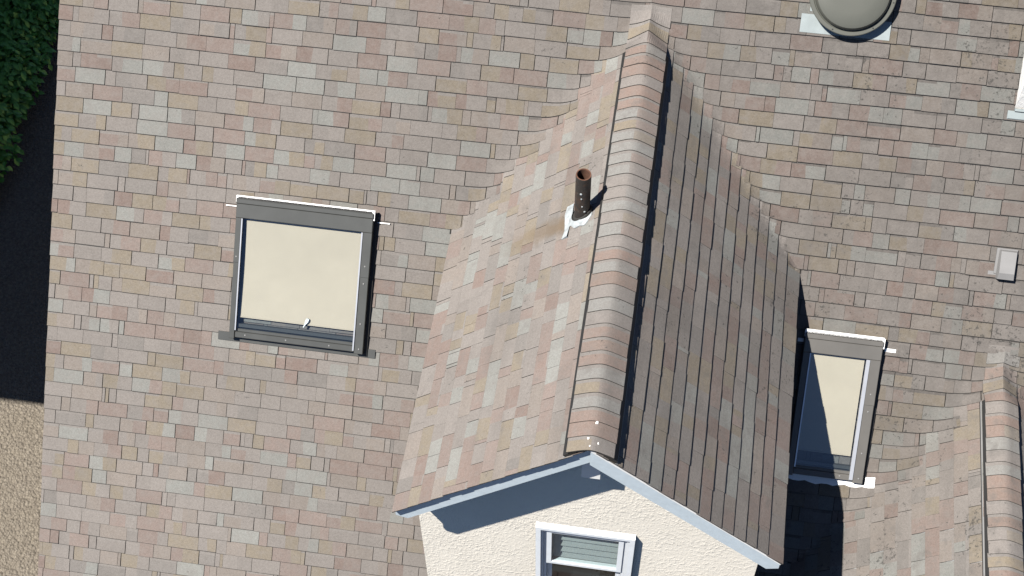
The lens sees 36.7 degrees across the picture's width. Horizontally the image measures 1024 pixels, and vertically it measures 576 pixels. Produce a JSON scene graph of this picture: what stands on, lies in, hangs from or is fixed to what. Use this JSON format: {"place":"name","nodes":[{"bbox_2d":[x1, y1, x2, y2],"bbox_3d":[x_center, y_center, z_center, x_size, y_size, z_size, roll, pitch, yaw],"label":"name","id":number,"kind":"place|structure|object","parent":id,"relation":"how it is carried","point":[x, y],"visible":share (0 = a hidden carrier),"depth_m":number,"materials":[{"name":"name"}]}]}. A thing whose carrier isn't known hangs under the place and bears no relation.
{"place":"outdoors","nodes":[
{"label":"outdoors","id":0,"kind":"place"},
{"bbox_2d":[0,20,58,575],"bbox_3d":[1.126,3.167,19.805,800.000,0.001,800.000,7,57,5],"label":"ground","id":1,"kind":"structure","parent":0,"point":[26,188],"depth_m":21.70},
{"bbox_2d":[0,0,59,182],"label":"hedge","id":2,"kind":"object","parent":1,"relation":"on","point":[22,33],"visible":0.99,"depth_m":23.59,"materials":[{"name":"green plant"}]},
{"bbox_2d":[38,0,1023,575],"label":"house","id":3,"kind":"structure","parent":0,"point":[536,286],"depth_m":14.34,"materials":[{"name":"brown tile"}]},
{"bbox_2d":[535,522,635,575],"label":"window","id":4,"kind":"structure","parent":3,"relation":"in","point":[561,550],"depth_m":13.97,"materials":[{"name":"white plastic"}]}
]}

